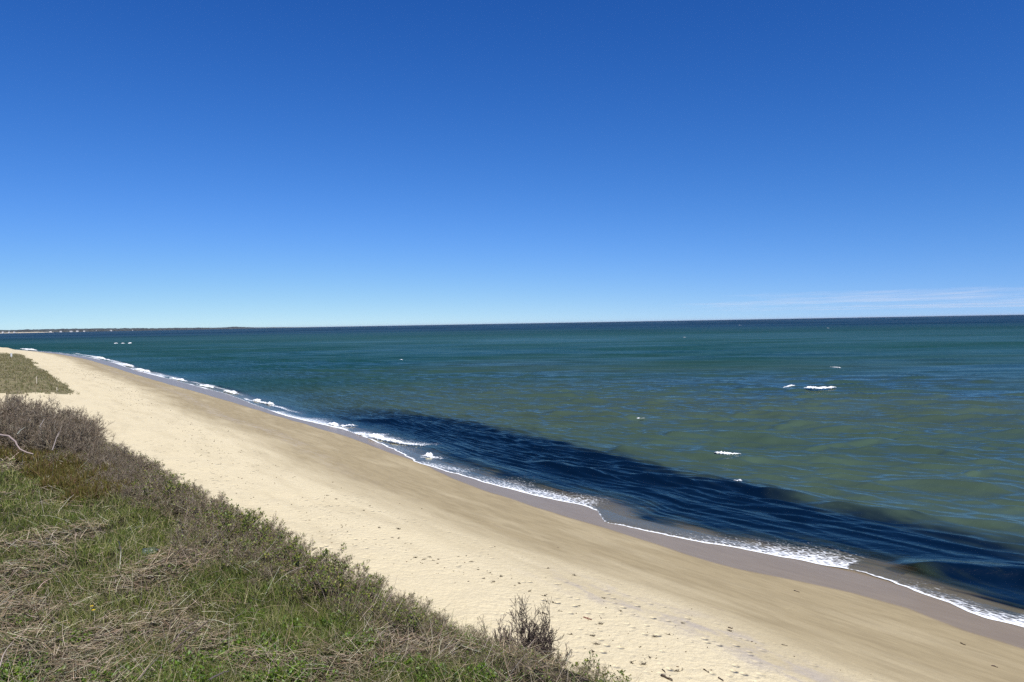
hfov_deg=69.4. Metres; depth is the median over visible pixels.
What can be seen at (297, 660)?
leafy plant
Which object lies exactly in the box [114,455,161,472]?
grey bush
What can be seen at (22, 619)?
leafy plant
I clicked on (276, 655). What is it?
leafy plant
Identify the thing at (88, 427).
grey bush
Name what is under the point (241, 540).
leafy bush
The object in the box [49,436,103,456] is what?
grey bush
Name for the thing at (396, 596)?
thicket bush
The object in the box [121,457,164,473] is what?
thicket bush
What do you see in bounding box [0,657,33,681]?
leafy plant
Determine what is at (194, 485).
thicket bush
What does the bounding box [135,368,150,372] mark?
breaker
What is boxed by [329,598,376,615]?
thicket bush
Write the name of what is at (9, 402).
grey bush
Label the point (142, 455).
thicket bush
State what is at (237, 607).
ground leaves
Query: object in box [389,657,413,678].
leafy plant
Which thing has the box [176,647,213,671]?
leafy plant
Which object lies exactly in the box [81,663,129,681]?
leafy plant
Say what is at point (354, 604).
leafy bush
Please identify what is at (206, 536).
thicket bush
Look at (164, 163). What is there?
sky
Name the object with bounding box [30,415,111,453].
grey bush
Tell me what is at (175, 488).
thicket bush
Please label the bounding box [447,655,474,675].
thicket bush
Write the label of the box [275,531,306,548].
thicket bush
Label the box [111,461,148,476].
thicket bush
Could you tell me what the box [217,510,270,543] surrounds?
leafy bush
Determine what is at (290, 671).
leafy plant
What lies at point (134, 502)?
thicket bush
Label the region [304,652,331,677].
leafy plant
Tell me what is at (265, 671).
leafy plant
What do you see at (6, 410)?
grey bush
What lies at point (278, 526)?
thicket bush
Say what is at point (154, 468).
thicket bush
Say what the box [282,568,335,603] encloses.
leafy bush
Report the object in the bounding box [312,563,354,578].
thicket bush
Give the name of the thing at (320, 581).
thicket bush
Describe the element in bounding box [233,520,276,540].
thicket bush
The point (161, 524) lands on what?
grass
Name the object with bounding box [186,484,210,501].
thicket bush
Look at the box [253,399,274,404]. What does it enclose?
breaker
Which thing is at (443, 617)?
thicket bush
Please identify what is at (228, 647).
leafy plant
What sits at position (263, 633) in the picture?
leafy plant
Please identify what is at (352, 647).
leafy plant
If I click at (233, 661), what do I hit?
leafy plant
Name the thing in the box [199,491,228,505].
thicket bush
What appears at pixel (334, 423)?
breaker
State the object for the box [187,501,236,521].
thicket bush
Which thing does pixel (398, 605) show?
leafy bush
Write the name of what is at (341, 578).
leafy bush
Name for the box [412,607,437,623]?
thicket bush
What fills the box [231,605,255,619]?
leafy plant
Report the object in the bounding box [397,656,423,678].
leafy plant
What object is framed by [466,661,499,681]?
leafy plant
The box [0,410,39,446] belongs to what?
grey bush
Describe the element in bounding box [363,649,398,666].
leafy plant
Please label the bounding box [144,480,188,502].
leafy bush
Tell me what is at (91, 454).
grey bush
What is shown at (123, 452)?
grey bush
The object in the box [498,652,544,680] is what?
thicket bush
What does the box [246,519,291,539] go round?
thicket bush
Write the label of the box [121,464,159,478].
grey bush
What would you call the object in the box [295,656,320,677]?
leafy plant
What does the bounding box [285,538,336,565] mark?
thicket bush
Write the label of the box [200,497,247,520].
leafy bush
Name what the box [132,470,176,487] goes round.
thicket bush
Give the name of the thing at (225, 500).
thicket bush
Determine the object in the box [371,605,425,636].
leafy bush
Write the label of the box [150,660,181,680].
leafy plant
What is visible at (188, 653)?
leafy plant
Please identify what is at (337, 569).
leafy bush
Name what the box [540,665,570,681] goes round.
thicket bush
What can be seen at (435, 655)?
thicket bush
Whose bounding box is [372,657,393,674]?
leafy plant
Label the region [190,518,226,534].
thicket bush
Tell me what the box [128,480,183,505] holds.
thicket bush
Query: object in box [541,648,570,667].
thicket bush
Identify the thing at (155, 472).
thicket bush
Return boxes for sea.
[0,315,1023,626]
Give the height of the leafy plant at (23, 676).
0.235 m
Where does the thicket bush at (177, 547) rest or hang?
on the bluff
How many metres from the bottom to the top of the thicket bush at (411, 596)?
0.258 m
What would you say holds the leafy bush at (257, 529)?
on the bluff
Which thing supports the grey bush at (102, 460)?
on the bluff
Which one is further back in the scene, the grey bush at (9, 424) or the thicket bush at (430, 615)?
the grey bush at (9, 424)
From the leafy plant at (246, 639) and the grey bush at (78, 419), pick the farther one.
the grey bush at (78, 419)
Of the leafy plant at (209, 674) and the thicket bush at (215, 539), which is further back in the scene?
the thicket bush at (215, 539)
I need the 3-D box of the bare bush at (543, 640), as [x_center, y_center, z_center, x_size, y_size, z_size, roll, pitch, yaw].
[0.145,3.010,7.207,0.932,1.068,0.975,-1,1,12]
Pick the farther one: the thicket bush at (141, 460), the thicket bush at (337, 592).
the thicket bush at (141, 460)
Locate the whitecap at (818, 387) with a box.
[805,386,831,388]
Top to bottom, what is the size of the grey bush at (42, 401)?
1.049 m
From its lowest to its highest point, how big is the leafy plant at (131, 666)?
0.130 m
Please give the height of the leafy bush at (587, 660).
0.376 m
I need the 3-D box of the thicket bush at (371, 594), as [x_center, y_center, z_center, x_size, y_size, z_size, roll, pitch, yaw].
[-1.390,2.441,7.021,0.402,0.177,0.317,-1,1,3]
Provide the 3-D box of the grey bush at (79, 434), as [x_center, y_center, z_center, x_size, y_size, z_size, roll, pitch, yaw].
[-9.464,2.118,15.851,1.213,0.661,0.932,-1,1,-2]
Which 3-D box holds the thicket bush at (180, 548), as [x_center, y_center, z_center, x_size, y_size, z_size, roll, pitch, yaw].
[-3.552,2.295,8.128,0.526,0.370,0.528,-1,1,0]
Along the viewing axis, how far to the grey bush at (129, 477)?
11.87 m
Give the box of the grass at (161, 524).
[0,443,641,681]
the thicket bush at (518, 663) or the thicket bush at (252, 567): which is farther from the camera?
the thicket bush at (252, 567)
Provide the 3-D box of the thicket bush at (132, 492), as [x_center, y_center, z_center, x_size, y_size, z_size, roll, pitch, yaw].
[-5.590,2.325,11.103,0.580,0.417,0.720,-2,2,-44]
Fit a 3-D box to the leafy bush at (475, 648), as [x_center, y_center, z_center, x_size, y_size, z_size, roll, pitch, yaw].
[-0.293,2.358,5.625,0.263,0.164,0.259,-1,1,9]
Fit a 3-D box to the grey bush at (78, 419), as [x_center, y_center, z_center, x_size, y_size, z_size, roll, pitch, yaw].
[-10.049,2.016,16.500,1.360,1.148,1.516,-1,1,-9]
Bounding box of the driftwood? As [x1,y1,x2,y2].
[661,674,672,680]
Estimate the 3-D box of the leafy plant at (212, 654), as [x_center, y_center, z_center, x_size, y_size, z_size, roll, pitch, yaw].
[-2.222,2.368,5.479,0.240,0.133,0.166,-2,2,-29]
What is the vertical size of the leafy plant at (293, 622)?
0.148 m
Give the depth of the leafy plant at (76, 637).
6.15 m
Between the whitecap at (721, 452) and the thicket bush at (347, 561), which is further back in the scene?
the whitecap at (721, 452)
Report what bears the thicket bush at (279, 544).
on the bluff
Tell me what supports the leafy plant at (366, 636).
on the bluff
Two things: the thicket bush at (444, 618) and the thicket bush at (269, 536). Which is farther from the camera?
the thicket bush at (269, 536)
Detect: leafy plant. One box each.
[0,652,65,681]
[0,653,23,672]
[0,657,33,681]
[0,658,43,681]
[0,661,33,680]
[1,675,44,681]
[11,611,31,625]
[57,624,91,644]
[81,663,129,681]
[84,669,110,681]
[102,658,138,681]
[116,658,148,678]
[129,658,167,681]
[132,660,163,676]
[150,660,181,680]
[156,658,175,677]
[164,660,205,681]
[172,650,199,676]
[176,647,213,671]
[191,652,210,667]
[194,665,224,681]
[195,649,222,664]
[196,664,226,681]
[210,640,241,653]
[211,640,252,669]
[211,646,245,666]
[217,635,244,650]
[218,636,249,651]
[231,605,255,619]
[236,609,266,621]
[238,669,267,681]
[239,607,266,624]
[246,669,277,681]
[248,656,283,680]
[250,644,285,668]
[251,632,281,650]
[252,633,284,656]
[255,669,285,681]
[256,627,280,646]
[256,642,288,666]
[272,661,312,681]
[275,663,294,678]
[277,639,301,661]
[277,663,304,681]
[279,614,314,629]
[280,614,304,632]
[282,656,301,671]
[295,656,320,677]
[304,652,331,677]
[312,611,347,630]
[313,668,338,681]
[325,609,348,634]
[333,633,352,650]
[336,628,364,646]
[339,637,372,654]
[349,630,383,650]
[355,628,376,646]
[355,637,377,651]
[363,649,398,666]
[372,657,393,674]
[379,654,402,669]
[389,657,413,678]
[397,653,427,674]
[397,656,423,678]
[404,660,445,681]
[416,675,434,681]
[423,662,447,681]
[444,661,483,681]
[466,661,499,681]
[470,663,493,681]
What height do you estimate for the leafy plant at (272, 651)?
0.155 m
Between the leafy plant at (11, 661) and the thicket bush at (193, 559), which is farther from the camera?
the thicket bush at (193, 559)
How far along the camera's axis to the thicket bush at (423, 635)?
6.10 m
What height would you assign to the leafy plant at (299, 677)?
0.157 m
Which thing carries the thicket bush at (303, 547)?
on the bluff
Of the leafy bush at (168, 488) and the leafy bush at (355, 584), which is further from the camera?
the leafy bush at (168, 488)
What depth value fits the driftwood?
22.65 m
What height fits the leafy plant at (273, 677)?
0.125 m
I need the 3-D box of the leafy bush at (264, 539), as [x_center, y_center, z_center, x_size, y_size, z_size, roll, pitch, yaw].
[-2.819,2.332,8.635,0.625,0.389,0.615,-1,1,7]
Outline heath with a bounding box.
[0,441,149,503]
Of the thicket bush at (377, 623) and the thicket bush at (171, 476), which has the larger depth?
the thicket bush at (171, 476)
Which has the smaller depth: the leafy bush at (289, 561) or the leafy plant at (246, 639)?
the leafy plant at (246, 639)
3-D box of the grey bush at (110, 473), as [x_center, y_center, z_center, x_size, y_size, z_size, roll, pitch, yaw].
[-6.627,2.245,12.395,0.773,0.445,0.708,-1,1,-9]
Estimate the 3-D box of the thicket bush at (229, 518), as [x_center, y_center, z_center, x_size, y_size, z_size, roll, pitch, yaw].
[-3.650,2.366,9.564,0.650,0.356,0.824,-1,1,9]
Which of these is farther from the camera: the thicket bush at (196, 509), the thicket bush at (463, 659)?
the thicket bush at (196, 509)
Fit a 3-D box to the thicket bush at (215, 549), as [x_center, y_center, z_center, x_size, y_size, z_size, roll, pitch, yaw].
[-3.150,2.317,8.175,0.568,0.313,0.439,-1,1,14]
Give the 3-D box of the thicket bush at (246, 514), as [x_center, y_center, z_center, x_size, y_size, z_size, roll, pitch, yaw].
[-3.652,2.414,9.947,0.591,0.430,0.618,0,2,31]
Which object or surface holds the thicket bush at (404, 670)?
on the bluff
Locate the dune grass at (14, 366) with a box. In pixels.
[0,353,79,396]
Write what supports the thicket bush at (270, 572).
on the bluff
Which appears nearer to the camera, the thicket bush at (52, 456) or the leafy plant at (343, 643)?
the leafy plant at (343, 643)
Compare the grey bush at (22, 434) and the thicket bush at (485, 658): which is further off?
the grey bush at (22, 434)
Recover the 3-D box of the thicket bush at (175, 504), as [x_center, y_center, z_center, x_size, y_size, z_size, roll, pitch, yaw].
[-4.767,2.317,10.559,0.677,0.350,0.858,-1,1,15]
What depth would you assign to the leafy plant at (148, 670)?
5.34 m
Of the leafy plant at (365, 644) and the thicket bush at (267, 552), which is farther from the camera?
the thicket bush at (267, 552)
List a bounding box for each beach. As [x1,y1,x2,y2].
[0,347,1023,681]
[10,332,44,332]
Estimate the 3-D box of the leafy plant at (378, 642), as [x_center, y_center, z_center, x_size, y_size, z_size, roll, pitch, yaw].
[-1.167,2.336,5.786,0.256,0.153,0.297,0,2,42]
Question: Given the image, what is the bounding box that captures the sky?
[0,0,1023,329]
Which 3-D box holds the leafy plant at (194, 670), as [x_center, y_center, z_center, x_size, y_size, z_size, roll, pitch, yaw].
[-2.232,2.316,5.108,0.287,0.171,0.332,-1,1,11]
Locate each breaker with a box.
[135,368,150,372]
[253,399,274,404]
[325,422,353,426]
[355,433,422,445]
[422,452,438,457]
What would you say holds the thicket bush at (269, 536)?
on the bluff
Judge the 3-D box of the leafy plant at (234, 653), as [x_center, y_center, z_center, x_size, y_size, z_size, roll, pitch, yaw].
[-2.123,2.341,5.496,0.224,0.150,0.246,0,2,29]
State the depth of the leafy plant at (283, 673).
5.17 m
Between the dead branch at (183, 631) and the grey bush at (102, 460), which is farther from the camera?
the grey bush at (102, 460)
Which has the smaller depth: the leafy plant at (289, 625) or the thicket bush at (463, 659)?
the thicket bush at (463, 659)
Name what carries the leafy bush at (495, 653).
on the bluff
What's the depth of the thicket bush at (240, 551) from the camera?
8.02 m
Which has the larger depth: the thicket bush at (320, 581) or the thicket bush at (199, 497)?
the thicket bush at (199, 497)
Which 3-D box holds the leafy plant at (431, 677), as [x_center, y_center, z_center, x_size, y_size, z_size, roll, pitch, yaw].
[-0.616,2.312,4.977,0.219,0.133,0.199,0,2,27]
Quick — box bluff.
[0,445,594,681]
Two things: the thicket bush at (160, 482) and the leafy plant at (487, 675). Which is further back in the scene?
the thicket bush at (160, 482)
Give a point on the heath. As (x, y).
(56, 479)
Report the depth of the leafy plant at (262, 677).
5.07 m
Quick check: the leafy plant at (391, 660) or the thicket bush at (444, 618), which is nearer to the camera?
the leafy plant at (391, 660)
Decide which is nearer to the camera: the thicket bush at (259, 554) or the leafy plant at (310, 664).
the leafy plant at (310, 664)
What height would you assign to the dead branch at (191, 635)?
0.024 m
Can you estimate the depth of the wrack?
41.18 m
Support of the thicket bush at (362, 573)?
on the bluff
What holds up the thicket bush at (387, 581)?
on the bluff
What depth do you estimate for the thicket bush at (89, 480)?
11.93 m
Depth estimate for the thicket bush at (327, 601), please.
7.05 m
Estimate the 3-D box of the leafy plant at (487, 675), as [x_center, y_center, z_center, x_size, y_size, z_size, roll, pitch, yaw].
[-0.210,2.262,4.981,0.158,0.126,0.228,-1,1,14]
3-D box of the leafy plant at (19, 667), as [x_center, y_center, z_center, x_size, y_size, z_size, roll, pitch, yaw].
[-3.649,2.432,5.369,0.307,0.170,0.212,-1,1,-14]
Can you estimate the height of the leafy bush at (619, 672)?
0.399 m
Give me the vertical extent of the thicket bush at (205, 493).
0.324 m
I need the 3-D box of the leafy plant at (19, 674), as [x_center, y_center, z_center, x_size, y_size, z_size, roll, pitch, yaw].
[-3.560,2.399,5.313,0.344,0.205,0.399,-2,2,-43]
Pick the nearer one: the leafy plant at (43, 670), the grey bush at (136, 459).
the leafy plant at (43, 670)
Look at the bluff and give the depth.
6.78 m
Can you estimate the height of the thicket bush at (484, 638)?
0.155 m
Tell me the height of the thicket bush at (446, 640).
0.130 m
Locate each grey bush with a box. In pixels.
[0,388,32,415]
[0,391,34,412]
[0,392,34,440]
[0,397,59,427]
[0,407,52,447]
[0,408,22,448]
[0,409,79,452]
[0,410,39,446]
[2,394,57,411]
[4,396,46,413]
[8,401,63,419]
[11,418,89,453]
[14,400,78,429]
[28,408,98,422]
[30,405,96,435]
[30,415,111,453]
[47,406,100,429]
[47,424,103,448]
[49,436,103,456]
[53,428,107,446]
[57,407,113,439]
[57,418,107,440]
[64,444,113,466]
[76,453,126,471]
[80,434,118,452]
[85,442,131,459]
[97,447,140,462]
[97,463,135,479]
[109,470,148,483]
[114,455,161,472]
[115,481,158,502]
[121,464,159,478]
[129,475,165,491]
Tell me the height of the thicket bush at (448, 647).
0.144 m
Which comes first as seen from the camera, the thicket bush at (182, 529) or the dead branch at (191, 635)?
the dead branch at (191, 635)
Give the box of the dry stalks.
[0,432,609,681]
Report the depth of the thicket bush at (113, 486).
11.26 m
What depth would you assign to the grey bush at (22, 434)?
15.61 m
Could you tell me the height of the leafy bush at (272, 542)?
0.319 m
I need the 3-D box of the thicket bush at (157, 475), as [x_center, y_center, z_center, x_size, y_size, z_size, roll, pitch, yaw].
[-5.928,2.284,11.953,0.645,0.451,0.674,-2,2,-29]
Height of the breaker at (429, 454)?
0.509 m
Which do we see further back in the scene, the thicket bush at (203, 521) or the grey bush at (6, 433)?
the grey bush at (6, 433)
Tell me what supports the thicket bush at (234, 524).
on the bluff
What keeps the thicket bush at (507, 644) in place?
on the bluff
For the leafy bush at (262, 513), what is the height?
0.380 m
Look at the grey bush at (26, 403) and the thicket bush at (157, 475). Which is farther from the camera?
the grey bush at (26, 403)
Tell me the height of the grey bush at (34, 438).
0.892 m
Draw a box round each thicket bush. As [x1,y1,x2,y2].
[42,449,73,463]
[73,475,103,487]
[74,460,128,475]
[91,478,126,500]
[93,474,133,483]
[108,450,145,461]
[110,456,162,466]
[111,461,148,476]
[117,479,158,504]
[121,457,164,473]
[124,470,174,499]
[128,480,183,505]
[128,489,168,508]
[129,465,162,475]
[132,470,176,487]
[135,463,177,480]
[140,490,204,513]
[142,470,163,481]
[148,479,197,500]
[157,492,210,519]
[158,512,220,545]
[158,534,204,555]
[161,464,182,479]
[162,483,194,504]
[164,532,211,564]
[171,512,208,526]
[172,489,207,512]
[176,487,230,521]
[180,478,202,492]
[181,547,218,569]
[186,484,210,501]
[186,523,239,551]
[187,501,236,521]
[188,489,211,502]
[190,505,245,525]
[190,514,225,530]
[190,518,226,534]
[196,528,250,550]
[197,517,248,539]
[198,536,262,567]
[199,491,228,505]
[199,492,240,511]
[199,536,246,560]
[201,494,232,512]
[201,507,263,531]
[219,530,267,559]
[226,509,264,530]
[232,538,292,566]
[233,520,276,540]
[237,520,288,547]
[238,557,268,576]
[245,561,280,591]
[246,514,295,542]
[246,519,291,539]
[253,542,293,573]
[264,540,296,551]
[270,537,307,557]
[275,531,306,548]
[276,552,305,570]
[277,532,316,559]
[283,555,335,583]
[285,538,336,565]
[293,566,347,593]
[304,543,352,572]
[308,567,340,581]
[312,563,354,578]
[322,587,353,606]
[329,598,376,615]
[331,574,364,598]
[333,559,378,585]
[343,585,377,602]
[349,575,392,599]
[355,571,389,593]
[360,607,392,630]
[372,588,416,613]
[385,589,421,609]
[386,662,417,680]
[395,640,424,652]
[396,592,435,614]
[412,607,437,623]
[415,622,449,644]
[415,646,457,666]
[417,614,462,639]
[430,608,454,630]
[433,630,468,653]
[434,641,473,662]
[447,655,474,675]
[455,617,489,643]
[458,650,492,667]
[468,633,498,648]
[469,636,502,655]
[472,635,493,647]
[483,667,504,680]
[498,634,543,657]
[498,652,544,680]
[515,644,540,666]
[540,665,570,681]
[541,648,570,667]
[574,660,606,681]
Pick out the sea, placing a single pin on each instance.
(902, 437)
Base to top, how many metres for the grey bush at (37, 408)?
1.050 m
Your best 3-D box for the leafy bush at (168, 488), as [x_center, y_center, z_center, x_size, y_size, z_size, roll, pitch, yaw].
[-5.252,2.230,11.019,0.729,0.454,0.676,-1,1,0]
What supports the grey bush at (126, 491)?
on the bluff
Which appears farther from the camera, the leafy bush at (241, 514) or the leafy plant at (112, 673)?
the leafy bush at (241, 514)
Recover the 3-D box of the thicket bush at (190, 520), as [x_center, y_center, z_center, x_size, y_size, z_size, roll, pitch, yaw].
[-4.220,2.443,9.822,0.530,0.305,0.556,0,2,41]
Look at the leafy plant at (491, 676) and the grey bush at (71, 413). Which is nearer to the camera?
the leafy plant at (491, 676)
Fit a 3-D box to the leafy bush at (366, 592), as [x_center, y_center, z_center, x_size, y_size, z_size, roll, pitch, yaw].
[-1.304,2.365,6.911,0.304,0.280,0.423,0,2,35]
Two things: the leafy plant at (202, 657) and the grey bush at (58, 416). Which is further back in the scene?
the grey bush at (58, 416)
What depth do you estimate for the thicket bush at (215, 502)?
10.79 m
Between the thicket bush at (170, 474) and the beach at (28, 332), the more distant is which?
the beach at (28, 332)
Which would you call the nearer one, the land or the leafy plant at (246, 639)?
the leafy plant at (246, 639)
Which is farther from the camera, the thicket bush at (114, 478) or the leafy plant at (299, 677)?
the thicket bush at (114, 478)
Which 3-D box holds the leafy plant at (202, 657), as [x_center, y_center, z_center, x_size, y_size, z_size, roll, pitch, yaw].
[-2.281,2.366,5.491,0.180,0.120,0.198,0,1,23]
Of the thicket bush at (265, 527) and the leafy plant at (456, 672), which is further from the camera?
the thicket bush at (265, 527)
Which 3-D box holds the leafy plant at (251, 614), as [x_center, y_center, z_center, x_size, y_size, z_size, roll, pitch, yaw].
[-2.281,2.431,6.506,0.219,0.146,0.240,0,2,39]
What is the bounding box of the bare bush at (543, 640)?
[479,594,573,666]
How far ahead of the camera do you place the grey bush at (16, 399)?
19.67 m
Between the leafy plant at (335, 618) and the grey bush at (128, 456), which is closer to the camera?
the leafy plant at (335, 618)
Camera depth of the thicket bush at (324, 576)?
7.53 m
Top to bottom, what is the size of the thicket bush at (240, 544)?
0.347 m
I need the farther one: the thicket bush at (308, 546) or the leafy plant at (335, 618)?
the thicket bush at (308, 546)
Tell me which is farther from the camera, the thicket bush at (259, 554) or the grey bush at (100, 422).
the grey bush at (100, 422)
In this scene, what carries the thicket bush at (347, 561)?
on the bluff
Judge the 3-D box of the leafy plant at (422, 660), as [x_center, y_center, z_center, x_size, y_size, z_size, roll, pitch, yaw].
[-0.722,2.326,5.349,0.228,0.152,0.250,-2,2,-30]
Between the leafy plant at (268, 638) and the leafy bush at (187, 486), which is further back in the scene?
the leafy bush at (187, 486)
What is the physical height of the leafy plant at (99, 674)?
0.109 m
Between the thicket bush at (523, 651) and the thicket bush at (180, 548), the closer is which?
the thicket bush at (523, 651)
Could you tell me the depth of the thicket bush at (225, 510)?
9.73 m
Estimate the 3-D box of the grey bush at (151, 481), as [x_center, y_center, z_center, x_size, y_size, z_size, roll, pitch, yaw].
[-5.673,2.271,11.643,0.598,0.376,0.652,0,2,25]
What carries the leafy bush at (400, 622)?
on the bluff
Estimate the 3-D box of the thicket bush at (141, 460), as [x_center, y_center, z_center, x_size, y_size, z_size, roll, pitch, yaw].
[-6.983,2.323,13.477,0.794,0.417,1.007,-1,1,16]
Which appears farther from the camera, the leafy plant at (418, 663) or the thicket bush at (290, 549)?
the thicket bush at (290, 549)
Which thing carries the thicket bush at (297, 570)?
on the bluff
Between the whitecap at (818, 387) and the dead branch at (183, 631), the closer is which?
the dead branch at (183, 631)
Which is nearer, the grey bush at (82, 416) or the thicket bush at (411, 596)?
the thicket bush at (411, 596)
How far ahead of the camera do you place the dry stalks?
6.43 m
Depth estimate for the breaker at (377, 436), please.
83.91 m
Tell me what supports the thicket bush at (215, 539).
on the bluff
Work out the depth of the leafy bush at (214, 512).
9.72 m
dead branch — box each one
[138,654,162,679]
[170,619,198,643]
[173,617,214,651]
[209,671,228,679]
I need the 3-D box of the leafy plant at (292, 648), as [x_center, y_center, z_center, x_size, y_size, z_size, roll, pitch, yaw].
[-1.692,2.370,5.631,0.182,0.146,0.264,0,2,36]
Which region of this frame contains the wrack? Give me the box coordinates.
[77,369,871,679]
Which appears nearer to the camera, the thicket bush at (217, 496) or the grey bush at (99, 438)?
the thicket bush at (217, 496)
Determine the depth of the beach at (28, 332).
9836.11 m
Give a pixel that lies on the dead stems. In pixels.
(73, 660)
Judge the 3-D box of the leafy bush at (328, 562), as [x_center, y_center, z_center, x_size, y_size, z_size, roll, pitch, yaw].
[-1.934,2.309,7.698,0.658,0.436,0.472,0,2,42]
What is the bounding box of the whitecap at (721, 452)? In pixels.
[717,451,739,453]
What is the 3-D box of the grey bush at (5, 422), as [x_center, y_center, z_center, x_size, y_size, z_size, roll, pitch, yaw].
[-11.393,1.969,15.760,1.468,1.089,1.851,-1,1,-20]
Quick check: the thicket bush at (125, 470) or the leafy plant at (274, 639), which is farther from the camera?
the thicket bush at (125, 470)
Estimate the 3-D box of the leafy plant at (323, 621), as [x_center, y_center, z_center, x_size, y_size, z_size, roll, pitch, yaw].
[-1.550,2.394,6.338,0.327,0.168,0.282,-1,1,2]
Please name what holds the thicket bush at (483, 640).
on the bluff
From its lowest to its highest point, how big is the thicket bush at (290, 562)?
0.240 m
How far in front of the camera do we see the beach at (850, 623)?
37.27 m
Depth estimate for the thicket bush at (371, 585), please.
7.43 m
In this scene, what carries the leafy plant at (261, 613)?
on the bluff
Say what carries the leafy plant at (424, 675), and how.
on the bluff
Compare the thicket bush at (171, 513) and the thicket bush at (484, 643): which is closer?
the thicket bush at (484, 643)
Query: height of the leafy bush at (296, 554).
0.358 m
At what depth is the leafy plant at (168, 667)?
5.39 m
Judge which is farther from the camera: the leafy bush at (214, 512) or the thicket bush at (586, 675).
the leafy bush at (214, 512)
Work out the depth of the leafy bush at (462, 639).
5.83 m
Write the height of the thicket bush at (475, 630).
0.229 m
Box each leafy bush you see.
[131,473,185,500]
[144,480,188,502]
[195,504,255,528]
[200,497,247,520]
[212,508,263,533]
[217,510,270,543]
[220,538,265,563]
[225,514,269,545]
[241,522,296,550]
[256,529,298,557]
[260,544,331,567]
[263,551,309,580]
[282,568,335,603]
[293,543,346,576]
[297,552,359,590]
[310,561,372,602]
[325,575,381,607]
[332,588,388,623]
[359,579,394,606]
[371,597,412,617]
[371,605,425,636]
[396,600,436,630]
[417,621,458,643]
[447,630,472,650]
[457,639,489,660]
[479,641,506,663]
[543,655,604,680]
[573,651,631,681]
[595,670,625,681]
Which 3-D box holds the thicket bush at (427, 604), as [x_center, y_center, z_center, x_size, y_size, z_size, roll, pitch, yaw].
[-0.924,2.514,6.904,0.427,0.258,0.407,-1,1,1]
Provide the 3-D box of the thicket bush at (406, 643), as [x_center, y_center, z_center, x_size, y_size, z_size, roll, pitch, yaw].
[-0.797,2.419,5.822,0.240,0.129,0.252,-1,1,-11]
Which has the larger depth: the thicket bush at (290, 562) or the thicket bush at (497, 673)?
the thicket bush at (290, 562)
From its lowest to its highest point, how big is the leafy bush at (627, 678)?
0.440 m
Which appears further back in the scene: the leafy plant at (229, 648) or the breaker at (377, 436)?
the breaker at (377, 436)
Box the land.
[0,327,304,332]
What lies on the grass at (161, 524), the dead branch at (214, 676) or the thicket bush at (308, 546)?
the dead branch at (214, 676)
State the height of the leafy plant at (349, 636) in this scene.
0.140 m
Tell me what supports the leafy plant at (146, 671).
on the bluff
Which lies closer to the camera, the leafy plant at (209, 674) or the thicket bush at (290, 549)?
the leafy plant at (209, 674)
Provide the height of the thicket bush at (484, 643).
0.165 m
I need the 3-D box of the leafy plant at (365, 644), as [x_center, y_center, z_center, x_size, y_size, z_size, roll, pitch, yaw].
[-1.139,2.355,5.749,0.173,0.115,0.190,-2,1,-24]
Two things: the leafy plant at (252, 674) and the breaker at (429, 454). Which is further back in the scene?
the breaker at (429, 454)
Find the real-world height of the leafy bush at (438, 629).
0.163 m
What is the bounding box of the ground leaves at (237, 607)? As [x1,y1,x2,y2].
[0,457,615,681]
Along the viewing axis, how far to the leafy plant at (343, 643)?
5.73 m
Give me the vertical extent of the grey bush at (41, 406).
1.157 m
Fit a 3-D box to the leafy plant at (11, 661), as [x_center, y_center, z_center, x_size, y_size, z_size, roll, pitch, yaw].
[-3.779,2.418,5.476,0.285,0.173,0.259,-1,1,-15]
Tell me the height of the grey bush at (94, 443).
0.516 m
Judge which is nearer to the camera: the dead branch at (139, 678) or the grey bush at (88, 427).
the dead branch at (139, 678)
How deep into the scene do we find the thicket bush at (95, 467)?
12.79 m
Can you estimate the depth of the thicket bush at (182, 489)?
10.92 m
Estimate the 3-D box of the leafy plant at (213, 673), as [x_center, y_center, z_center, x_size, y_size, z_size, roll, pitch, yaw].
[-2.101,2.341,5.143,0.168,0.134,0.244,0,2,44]
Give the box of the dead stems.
[0,434,667,681]
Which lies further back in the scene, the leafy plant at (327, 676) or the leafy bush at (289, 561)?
the leafy bush at (289, 561)

